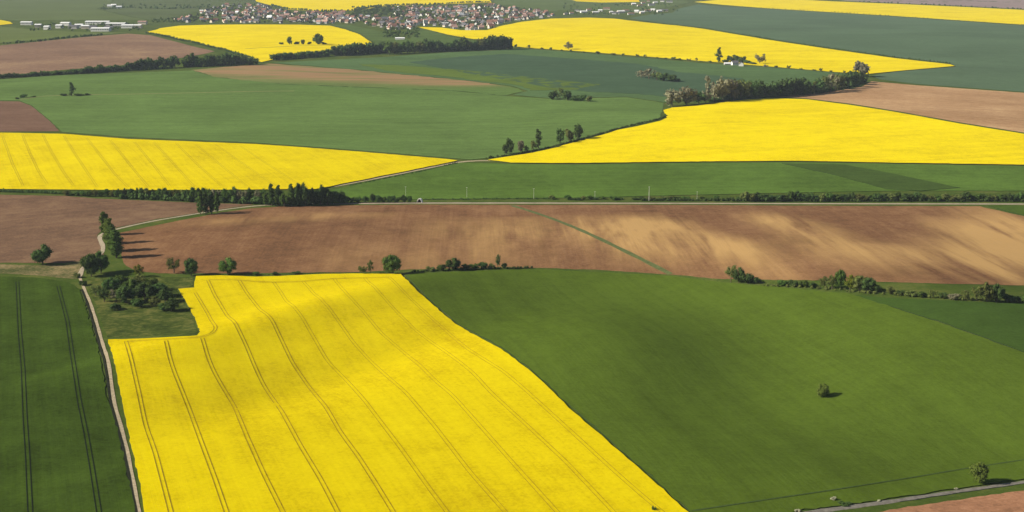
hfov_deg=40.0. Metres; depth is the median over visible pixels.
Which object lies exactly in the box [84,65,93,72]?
round tree
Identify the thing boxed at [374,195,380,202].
round tree
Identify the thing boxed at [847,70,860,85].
round tree
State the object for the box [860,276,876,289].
round tree
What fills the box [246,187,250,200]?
round tree
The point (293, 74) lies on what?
ploughed field
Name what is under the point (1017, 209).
wheat field
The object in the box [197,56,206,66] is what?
round tree
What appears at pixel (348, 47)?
round tree
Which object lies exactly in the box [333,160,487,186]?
dirt track
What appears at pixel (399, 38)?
long shed
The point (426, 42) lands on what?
round tree
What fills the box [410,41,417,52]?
open tree
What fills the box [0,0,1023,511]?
ground
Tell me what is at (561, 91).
open tree
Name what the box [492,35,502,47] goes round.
round tree
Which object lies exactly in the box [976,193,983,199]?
round tree
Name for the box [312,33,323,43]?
round tree
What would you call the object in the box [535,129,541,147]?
poplar tree
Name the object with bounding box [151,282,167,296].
round tree
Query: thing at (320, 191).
round tree
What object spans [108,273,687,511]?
rapeseed field
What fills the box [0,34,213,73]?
ploughed field
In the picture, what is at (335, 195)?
round tree
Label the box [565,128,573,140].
round tree
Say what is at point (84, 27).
industrial hall
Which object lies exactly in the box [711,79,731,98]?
round tree
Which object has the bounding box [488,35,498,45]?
round tree
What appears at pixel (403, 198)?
round tree
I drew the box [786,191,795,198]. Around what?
round tree
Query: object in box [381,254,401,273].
round tree
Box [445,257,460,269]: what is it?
round tree
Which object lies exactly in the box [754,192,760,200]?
round tree
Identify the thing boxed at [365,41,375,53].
round tree
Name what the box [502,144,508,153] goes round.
round tree
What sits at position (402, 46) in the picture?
round tree
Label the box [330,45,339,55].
round tree
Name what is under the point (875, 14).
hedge
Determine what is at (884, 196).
bush
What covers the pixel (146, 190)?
round tree
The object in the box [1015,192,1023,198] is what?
round tree
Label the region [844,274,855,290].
open tree
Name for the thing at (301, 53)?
round tree
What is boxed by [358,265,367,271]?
open tree
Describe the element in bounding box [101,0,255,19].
wheat field
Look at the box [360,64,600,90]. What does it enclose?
wheat field
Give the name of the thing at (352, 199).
bush
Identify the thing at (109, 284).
round tree
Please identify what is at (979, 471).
round tree
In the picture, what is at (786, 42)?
hedge
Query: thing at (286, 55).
round tree
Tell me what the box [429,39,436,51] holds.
round tree
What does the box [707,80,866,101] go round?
undergrowth
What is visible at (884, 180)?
wheat field
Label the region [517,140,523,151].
round tree
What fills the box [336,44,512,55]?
undergrowth
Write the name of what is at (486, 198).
hedge
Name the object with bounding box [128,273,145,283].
round tree
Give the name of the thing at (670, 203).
country road
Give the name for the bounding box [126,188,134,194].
bush
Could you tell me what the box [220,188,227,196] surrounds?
round tree
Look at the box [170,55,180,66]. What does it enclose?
round tree
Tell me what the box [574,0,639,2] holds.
rapeseed field
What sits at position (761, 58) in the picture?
open tree
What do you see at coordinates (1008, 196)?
bush
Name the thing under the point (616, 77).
wheat field
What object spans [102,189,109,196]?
round tree
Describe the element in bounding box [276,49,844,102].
wheat field
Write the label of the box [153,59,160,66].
round tree
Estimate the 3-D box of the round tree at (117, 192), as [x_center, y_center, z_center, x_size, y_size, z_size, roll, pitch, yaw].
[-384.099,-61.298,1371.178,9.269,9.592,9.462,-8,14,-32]
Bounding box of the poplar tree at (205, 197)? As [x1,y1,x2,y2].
[201,191,209,212]
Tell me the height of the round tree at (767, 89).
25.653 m
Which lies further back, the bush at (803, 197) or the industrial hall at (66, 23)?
the industrial hall at (66, 23)
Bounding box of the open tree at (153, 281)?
[144,277,158,285]
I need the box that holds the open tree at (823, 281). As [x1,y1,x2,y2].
[818,276,829,285]
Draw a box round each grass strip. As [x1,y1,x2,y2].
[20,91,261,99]
[511,205,672,273]
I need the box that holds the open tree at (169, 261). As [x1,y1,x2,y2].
[166,257,179,272]
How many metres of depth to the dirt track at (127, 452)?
744.90 m
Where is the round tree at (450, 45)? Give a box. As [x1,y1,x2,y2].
[444,41,454,48]
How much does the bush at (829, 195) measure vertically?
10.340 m
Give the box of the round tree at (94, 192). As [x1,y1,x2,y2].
[91,189,97,196]
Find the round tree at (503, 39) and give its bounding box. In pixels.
[498,34,509,47]
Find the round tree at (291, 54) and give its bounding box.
[287,52,294,58]
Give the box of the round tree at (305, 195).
[300,182,310,205]
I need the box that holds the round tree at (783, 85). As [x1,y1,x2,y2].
[771,80,787,96]
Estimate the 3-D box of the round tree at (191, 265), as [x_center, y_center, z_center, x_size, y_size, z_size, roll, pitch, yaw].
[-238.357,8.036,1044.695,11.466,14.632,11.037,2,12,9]
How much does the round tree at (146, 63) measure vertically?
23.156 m
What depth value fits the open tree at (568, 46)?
3401.35 m
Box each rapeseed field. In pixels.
[0,20,12,24]
[0,133,457,190]
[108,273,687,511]
[148,24,368,62]
[256,0,491,10]
[419,18,954,74]
[488,98,1023,165]
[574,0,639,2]
[697,0,1023,24]
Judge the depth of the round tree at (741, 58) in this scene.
2994.93 m
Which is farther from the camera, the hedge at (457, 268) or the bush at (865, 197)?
the bush at (865, 197)
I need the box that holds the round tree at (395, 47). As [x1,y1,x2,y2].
[391,41,399,53]
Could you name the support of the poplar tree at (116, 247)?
on the ground
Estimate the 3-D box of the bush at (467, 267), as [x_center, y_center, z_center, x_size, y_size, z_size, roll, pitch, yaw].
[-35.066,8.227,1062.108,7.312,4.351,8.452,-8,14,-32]
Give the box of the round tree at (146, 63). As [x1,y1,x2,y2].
[141,59,150,66]
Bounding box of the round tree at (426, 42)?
[422,38,430,51]
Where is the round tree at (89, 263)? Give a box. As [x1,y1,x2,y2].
[79,253,100,276]
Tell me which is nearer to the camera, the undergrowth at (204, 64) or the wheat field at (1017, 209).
the wheat field at (1017, 209)
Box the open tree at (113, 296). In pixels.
[109,289,116,301]
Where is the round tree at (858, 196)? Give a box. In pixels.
[855,194,863,200]
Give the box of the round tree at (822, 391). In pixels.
[816,383,829,396]
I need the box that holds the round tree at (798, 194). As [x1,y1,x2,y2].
[795,191,801,199]
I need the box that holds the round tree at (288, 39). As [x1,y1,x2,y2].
[286,36,291,43]
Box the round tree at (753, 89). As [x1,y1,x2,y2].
[743,79,759,96]
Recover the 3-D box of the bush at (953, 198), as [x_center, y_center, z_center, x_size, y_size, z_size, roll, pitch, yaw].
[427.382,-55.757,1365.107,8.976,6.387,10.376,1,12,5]
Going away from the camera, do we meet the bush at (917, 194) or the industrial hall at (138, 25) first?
the bush at (917, 194)
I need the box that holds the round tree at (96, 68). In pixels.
[92,66,100,72]
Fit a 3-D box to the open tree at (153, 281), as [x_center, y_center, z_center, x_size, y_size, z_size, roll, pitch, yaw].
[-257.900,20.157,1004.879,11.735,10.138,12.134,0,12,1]
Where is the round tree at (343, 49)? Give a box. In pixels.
[338,44,346,55]
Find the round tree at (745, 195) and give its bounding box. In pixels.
[739,191,749,200]
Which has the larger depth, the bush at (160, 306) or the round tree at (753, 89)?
the round tree at (753, 89)
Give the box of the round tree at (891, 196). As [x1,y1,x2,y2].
[887,193,896,199]
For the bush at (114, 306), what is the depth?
951.51 m
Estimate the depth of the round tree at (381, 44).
3288.32 m
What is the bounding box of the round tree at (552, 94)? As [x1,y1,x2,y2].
[548,91,557,98]
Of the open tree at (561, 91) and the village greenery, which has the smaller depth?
the open tree at (561, 91)
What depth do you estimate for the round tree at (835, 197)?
1367.65 m
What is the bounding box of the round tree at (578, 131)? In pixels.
[574,123,584,138]
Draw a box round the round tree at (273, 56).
[269,54,277,60]
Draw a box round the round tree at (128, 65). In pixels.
[124,62,132,70]
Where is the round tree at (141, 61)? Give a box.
[137,58,143,67]
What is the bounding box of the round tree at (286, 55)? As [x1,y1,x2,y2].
[282,52,289,59]
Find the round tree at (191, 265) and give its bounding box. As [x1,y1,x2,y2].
[183,258,198,275]
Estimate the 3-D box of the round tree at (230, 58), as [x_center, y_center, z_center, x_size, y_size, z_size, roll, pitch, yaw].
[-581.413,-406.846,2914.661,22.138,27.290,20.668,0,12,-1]
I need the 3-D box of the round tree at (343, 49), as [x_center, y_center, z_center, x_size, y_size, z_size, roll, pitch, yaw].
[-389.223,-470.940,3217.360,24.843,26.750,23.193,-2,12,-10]
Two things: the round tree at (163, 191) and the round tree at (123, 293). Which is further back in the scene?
the round tree at (163, 191)
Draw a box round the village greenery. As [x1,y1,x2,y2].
[178,3,547,28]
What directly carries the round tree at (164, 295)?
on the meadow
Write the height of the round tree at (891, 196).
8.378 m
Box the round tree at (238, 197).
[234,189,241,199]
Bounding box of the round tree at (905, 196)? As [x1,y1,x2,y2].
[901,193,909,199]
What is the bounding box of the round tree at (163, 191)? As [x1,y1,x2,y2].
[160,187,167,194]
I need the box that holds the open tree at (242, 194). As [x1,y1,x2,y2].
[239,190,246,197]
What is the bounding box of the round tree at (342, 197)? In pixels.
[337,190,345,202]
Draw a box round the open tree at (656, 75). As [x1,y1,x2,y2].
[651,72,661,79]
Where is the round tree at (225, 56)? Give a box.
[220,52,227,65]
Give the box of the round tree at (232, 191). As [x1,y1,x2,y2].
[229,186,236,197]
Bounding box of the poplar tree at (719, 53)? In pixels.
[715,47,722,61]
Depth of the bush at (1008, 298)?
906.06 m
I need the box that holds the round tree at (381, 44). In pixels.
[380,41,385,52]
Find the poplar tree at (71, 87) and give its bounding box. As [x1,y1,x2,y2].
[68,82,75,95]
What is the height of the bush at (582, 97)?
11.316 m
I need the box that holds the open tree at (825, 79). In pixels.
[819,75,830,89]
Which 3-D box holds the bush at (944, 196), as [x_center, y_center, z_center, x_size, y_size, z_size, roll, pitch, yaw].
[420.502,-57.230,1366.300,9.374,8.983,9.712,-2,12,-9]
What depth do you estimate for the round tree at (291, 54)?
3097.86 m
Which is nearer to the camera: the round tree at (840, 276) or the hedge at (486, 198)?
the round tree at (840, 276)
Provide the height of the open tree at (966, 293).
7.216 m
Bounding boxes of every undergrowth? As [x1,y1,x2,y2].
[1,65,172,75]
[117,191,349,205]
[183,63,250,66]
[274,53,329,59]
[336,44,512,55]
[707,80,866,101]
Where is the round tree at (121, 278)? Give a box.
[113,275,127,287]
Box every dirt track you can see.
[78,203,322,275]
[78,276,140,511]
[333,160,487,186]
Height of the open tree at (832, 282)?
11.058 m
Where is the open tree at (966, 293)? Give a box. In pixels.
[960,290,971,299]
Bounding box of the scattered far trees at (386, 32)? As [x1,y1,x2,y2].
[29,2,677,37]
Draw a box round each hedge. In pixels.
[0,188,63,194]
[3,33,102,43]
[102,5,209,8]
[146,31,253,57]
[199,272,401,274]
[271,0,489,10]
[349,162,457,185]
[412,265,532,271]
[425,197,550,199]
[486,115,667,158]
[615,17,950,63]
[641,197,1023,201]
[698,4,1023,24]
[763,283,1022,302]
[859,1,1021,8]
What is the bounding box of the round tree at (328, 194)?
[323,187,332,204]
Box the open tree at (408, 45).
[405,40,410,52]
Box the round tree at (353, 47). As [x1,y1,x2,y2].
[350,42,357,53]
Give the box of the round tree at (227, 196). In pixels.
[225,190,230,199]
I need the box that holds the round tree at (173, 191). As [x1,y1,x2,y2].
[171,189,177,196]
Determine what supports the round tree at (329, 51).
on the ground
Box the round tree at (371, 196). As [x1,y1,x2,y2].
[369,194,375,202]
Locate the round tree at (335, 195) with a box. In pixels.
[332,190,339,203]
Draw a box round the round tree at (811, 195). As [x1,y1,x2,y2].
[805,192,814,199]
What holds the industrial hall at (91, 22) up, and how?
on the ground
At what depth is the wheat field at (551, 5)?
6436.71 m
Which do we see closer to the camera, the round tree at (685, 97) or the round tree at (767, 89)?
the round tree at (685, 97)
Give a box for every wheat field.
[0,0,145,20]
[0,26,117,42]
[0,70,663,159]
[0,277,134,511]
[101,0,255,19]
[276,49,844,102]
[329,162,1023,199]
[333,25,477,46]
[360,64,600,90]
[405,269,1023,511]
[410,54,741,96]
[494,0,687,12]
[633,5,1023,91]
[782,163,959,190]
[856,295,1023,351]
[989,206,1023,214]
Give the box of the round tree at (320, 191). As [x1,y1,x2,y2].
[315,184,325,204]
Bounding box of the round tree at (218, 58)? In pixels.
[215,55,223,65]
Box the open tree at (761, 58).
[754,54,765,62]
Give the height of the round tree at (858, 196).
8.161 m
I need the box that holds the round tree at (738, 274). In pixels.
[732,267,744,282]
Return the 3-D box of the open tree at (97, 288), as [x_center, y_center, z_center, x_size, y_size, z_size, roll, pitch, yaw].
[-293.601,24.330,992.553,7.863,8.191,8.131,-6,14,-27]
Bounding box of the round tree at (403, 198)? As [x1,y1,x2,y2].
[401,194,406,201]
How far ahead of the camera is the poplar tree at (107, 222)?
1148.45 m
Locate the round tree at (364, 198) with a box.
[362,195,368,202]
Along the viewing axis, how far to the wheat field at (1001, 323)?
870.29 m
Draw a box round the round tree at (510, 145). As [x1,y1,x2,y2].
[506,138,514,152]
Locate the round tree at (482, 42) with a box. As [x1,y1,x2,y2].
[476,38,485,46]
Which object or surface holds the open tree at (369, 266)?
on the ground
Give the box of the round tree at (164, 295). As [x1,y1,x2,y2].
[156,289,173,301]
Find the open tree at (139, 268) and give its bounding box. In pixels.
[133,264,143,274]
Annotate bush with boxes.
[42,71,55,74]
[78,280,86,285]
[109,303,121,309]
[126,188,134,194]
[130,298,143,306]
[148,297,160,306]
[157,303,165,310]
[350,197,356,202]
[387,195,394,202]
[393,197,400,202]
[426,266,434,271]
[436,264,446,270]
[461,264,469,269]
[469,263,479,269]
[478,261,487,267]
[569,95,579,100]
[577,94,586,100]
[740,273,754,283]
[748,194,755,200]
[752,277,761,282]
[759,194,769,200]
[775,194,782,200]
[777,279,787,285]
[782,194,789,200]
[787,279,797,285]
[798,280,808,286]
[800,194,808,199]
[819,193,828,201]
[825,192,833,199]
[838,500,851,506]
[839,194,847,198]
[847,192,855,198]
[863,195,869,200]
[872,193,881,199]
[873,285,882,291]
[880,193,887,198]
[886,286,895,293]
[894,191,900,200]
[904,290,916,296]
[908,193,914,199]
[913,191,921,199]
[917,291,926,296]
[920,194,927,199]
[926,195,936,200]
[933,195,942,200]
[938,292,947,297]
[941,193,949,200]
[947,293,960,299]
[949,195,956,200]
[955,194,962,199]
[981,194,990,200]
[989,194,997,200]
[996,194,1003,199]
[1003,193,1012,200]
[1003,294,1013,301]
[1011,193,1019,199]
[1012,295,1023,302]
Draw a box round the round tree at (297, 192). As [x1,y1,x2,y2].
[293,182,301,205]
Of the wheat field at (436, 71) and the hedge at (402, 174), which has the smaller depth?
the hedge at (402, 174)
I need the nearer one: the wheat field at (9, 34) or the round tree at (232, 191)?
the round tree at (232, 191)
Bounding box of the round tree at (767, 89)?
[762,83,772,95]
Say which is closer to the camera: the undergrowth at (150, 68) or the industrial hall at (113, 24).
the undergrowth at (150, 68)
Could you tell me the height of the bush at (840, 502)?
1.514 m
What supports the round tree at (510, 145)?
on the ground
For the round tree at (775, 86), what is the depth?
2231.42 m
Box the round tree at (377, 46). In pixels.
[373,43,380,52]
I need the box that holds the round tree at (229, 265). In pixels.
[217,256,236,274]
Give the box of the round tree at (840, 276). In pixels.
[834,269,845,287]
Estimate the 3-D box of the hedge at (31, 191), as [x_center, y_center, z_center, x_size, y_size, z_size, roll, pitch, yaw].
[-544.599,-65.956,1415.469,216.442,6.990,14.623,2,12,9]
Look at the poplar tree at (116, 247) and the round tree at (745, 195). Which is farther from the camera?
the round tree at (745, 195)
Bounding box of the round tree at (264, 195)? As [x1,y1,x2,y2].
[262,192,268,202]
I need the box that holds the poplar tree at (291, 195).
[288,183,294,205]
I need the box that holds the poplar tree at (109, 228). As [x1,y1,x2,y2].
[104,224,118,247]
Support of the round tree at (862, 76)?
on the ground
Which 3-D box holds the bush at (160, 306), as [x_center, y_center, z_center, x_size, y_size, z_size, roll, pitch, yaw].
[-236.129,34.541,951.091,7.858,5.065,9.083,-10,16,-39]
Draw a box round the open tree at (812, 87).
[807,80,817,91]
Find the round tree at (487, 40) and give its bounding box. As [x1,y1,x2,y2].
[482,37,492,46]
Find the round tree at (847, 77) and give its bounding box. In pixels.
[841,74,850,88]
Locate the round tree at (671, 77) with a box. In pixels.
[666,74,676,81]
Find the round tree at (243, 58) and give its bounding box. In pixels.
[240,55,246,64]
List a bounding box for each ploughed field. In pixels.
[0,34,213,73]
[0,101,58,131]
[0,195,253,262]
[120,204,1023,285]
[193,64,523,95]
[780,81,1023,132]
[844,0,1023,8]
[883,491,1023,511]
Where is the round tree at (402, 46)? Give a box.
[398,42,406,53]
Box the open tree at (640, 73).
[637,70,644,77]
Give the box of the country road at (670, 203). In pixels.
[333,202,1023,204]
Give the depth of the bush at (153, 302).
962.08 m
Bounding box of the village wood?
[352,5,409,15]
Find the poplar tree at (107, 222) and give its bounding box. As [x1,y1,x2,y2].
[101,218,115,240]
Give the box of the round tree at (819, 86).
[811,78,825,92]
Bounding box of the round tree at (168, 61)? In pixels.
[166,57,173,65]
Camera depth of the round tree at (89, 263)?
1043.55 m
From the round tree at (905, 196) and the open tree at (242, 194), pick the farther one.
the round tree at (905, 196)
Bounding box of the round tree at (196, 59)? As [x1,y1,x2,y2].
[193,56,200,66]
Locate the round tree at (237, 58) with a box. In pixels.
[232,55,239,64]
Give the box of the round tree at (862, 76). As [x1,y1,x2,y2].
[856,70,864,81]
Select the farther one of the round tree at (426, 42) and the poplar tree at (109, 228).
the round tree at (426, 42)
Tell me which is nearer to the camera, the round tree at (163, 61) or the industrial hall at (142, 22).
the round tree at (163, 61)
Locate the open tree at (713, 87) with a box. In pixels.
[704,76,724,101]
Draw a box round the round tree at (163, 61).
[157,56,167,67]
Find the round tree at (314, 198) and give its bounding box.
[308,187,318,204]
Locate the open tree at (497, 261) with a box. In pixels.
[495,254,500,264]
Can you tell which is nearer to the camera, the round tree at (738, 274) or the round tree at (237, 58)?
the round tree at (738, 274)
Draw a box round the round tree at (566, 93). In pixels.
[562,90,571,99]
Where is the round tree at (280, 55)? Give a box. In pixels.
[276,53,283,59]
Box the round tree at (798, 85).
[792,78,802,93]
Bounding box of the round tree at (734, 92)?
[723,79,739,100]
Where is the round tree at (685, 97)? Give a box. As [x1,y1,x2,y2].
[677,86,699,104]
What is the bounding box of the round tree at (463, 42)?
[457,36,467,46]
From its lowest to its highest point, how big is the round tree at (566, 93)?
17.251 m
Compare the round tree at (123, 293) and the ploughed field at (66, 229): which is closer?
the round tree at (123, 293)
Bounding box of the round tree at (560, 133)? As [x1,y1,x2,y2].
[556,128,564,141]
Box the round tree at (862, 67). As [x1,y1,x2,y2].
[853,60,869,73]
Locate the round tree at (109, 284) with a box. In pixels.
[101,276,120,291]
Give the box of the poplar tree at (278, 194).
[274,185,283,205]
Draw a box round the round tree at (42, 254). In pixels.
[30,243,52,263]
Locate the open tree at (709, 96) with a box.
[702,91,711,102]
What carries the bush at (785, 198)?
on the ground
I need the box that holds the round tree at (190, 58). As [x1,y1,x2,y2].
[185,53,195,66]
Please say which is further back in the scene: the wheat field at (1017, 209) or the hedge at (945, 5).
the hedge at (945, 5)
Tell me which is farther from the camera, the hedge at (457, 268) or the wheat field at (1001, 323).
the hedge at (457, 268)
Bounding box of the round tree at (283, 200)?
[279,193,288,206]
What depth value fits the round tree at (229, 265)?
1043.43 m
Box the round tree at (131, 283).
[122,278,138,289]
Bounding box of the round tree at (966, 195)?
[960,191,970,199]
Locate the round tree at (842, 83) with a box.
[831,73,846,90]
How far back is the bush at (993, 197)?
1362.44 m
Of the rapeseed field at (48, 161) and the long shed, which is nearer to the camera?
the rapeseed field at (48, 161)
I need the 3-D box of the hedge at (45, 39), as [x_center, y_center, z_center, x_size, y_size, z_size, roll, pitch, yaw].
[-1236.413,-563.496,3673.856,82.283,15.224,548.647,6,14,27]
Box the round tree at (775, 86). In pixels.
[770,82,779,95]
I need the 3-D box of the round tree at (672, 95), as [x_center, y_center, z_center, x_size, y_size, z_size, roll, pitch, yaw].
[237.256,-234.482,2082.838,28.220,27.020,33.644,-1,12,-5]
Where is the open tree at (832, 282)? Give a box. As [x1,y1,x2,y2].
[827,274,836,285]
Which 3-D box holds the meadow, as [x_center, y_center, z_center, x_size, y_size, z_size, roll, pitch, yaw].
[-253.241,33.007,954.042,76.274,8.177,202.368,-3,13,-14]
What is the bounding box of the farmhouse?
[731,60,738,64]
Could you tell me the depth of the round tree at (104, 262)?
1054.14 m
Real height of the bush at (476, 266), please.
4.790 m
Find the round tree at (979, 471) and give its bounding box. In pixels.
[969,461,989,482]
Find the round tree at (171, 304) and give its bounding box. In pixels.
[163,297,180,310]
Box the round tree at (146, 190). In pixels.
[142,188,150,195]
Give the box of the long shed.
[395,37,404,39]
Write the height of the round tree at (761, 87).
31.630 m
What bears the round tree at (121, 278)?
on the meadow
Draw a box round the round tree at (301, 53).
[297,51,305,57]
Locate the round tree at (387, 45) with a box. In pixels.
[382,41,392,53]
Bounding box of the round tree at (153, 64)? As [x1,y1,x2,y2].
[147,57,157,66]
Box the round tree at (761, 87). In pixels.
[753,79,764,98]
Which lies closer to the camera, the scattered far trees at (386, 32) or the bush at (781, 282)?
the bush at (781, 282)
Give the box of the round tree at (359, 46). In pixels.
[355,42,363,54]
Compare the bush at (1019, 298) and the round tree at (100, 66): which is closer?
the bush at (1019, 298)
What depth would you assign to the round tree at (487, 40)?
3383.19 m
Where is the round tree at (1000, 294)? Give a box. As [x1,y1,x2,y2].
[992,282,1006,301]
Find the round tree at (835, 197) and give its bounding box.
[832,194,842,200]
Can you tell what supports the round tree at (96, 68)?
on the ground
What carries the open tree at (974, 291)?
on the ground
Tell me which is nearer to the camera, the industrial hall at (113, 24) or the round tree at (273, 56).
the round tree at (273, 56)
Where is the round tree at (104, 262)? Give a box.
[95,250,109,272]
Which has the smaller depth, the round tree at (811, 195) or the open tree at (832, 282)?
the open tree at (832, 282)
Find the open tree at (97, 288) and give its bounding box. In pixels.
[90,285,101,295]
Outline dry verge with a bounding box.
[0,261,80,278]
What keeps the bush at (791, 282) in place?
on the ground
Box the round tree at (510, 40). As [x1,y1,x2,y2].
[503,37,513,48]
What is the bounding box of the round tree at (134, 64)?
[131,61,138,69]
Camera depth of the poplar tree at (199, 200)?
1280.56 m
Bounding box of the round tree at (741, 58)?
[737,56,746,61]
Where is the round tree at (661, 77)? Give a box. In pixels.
[657,73,667,80]
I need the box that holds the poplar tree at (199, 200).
[195,192,202,213]
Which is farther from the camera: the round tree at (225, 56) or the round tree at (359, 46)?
the round tree at (359, 46)
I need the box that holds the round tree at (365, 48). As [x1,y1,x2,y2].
[361,43,368,52]
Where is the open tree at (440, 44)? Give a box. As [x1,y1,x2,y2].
[434,39,443,51]
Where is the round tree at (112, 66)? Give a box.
[106,65,116,71]
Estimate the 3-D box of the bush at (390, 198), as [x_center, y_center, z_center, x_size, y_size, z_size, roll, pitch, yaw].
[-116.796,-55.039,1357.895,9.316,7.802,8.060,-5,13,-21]
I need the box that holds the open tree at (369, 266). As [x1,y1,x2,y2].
[367,260,373,272]
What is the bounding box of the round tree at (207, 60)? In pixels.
[204,54,211,66]
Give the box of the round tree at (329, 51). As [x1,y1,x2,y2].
[325,49,332,54]
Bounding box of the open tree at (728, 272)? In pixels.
[725,265,737,281]
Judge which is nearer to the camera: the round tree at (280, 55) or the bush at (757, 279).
the bush at (757, 279)
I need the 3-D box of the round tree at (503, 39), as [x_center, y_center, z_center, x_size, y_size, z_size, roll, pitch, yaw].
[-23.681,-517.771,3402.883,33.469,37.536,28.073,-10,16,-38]
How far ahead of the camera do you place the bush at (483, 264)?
1065.02 m
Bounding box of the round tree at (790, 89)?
[781,78,794,95]
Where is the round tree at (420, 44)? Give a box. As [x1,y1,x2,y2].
[416,41,425,51]
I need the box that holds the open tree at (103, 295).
[97,288,108,301]
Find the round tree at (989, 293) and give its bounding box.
[980,281,995,301]
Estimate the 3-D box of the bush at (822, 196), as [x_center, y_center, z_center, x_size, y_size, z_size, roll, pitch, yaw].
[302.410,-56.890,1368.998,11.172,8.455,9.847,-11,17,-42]
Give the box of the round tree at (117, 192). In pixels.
[113,188,121,196]
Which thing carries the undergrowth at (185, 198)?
on the ground
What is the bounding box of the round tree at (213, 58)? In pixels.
[210,54,217,65]
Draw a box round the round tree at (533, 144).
[531,140,535,148]
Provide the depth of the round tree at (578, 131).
1745.62 m
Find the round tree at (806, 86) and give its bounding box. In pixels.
[799,77,812,94]
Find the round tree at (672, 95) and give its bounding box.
[664,89,681,105]
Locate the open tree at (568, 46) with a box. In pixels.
[563,41,572,48]
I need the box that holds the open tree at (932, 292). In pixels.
[928,289,937,296]
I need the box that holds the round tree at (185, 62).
[181,55,189,66]
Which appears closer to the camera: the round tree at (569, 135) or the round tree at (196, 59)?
the round tree at (569, 135)
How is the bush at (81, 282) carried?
on the ground
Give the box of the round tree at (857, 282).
[851,274,863,289]
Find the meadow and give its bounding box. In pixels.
[87,277,197,337]
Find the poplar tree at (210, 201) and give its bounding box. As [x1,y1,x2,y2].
[208,191,214,213]
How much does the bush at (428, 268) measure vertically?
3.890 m
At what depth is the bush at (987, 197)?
1362.52 m
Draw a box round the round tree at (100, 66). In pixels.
[97,64,105,70]
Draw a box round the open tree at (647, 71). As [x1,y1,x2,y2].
[644,68,656,78]
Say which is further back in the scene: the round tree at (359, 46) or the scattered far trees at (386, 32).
the scattered far trees at (386, 32)
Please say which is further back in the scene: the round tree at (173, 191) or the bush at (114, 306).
the round tree at (173, 191)
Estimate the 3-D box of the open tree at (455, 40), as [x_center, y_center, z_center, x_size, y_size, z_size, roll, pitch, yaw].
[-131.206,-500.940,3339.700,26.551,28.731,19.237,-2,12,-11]
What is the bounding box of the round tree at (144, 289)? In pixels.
[134,281,155,298]
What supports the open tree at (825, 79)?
on the ground
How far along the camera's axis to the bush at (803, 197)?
1367.51 m
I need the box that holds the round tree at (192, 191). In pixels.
[189,186,195,197]
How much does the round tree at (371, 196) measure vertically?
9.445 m
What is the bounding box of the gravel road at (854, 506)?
[804,481,1023,511]
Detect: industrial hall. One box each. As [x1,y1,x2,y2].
[20,21,32,24]
[60,22,71,25]
[68,25,78,28]
[81,25,88,28]
[85,21,100,24]
[90,27,110,31]
[105,22,126,26]
[121,24,133,27]
[133,24,142,27]
[137,21,147,23]
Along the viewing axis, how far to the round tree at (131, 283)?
989.75 m
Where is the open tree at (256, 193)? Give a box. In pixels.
[254,190,259,197]
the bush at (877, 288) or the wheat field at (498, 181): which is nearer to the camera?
the bush at (877, 288)
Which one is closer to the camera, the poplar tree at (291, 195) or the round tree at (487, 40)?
the poplar tree at (291, 195)
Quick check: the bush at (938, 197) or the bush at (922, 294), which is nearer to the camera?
the bush at (922, 294)
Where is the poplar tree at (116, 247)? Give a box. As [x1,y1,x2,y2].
[108,229,124,257]
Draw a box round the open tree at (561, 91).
[554,88,563,97]
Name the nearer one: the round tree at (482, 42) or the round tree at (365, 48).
the round tree at (365, 48)
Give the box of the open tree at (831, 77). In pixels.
[825,73,839,91]
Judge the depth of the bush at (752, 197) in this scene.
1364.81 m
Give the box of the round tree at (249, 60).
[245,57,256,64]
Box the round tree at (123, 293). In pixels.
[115,285,135,303]
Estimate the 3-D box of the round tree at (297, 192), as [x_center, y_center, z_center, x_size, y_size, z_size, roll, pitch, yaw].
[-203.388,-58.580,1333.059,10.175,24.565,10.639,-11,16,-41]
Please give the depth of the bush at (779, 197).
1366.02 m
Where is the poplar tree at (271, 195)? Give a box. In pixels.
[268,183,274,204]
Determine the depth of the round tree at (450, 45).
3321.20 m
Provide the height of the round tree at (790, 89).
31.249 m
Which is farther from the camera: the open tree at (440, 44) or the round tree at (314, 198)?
the open tree at (440, 44)
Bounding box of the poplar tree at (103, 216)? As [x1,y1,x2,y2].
[98,211,108,233]
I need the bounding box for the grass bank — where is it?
[81,289,136,511]
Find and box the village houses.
[174,3,550,29]
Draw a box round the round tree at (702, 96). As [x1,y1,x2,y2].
[693,92,707,103]
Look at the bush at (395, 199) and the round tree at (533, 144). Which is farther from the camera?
the round tree at (533, 144)
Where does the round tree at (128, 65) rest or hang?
on the ground
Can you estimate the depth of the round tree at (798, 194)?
1369.66 m
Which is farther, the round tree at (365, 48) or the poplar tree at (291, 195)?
the round tree at (365, 48)
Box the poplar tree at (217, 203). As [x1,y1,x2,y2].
[213,192,220,211]
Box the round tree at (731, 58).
[727,55,734,61]
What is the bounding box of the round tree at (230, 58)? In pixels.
[226,53,235,65]
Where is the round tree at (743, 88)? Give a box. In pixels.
[734,79,751,99]
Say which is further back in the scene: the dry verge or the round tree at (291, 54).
the round tree at (291, 54)
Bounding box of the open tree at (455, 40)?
[454,39,460,48]
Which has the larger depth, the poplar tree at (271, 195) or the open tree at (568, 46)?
the open tree at (568, 46)
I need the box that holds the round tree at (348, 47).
[346,43,350,53]
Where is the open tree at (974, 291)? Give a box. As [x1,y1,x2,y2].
[971,286,984,300]

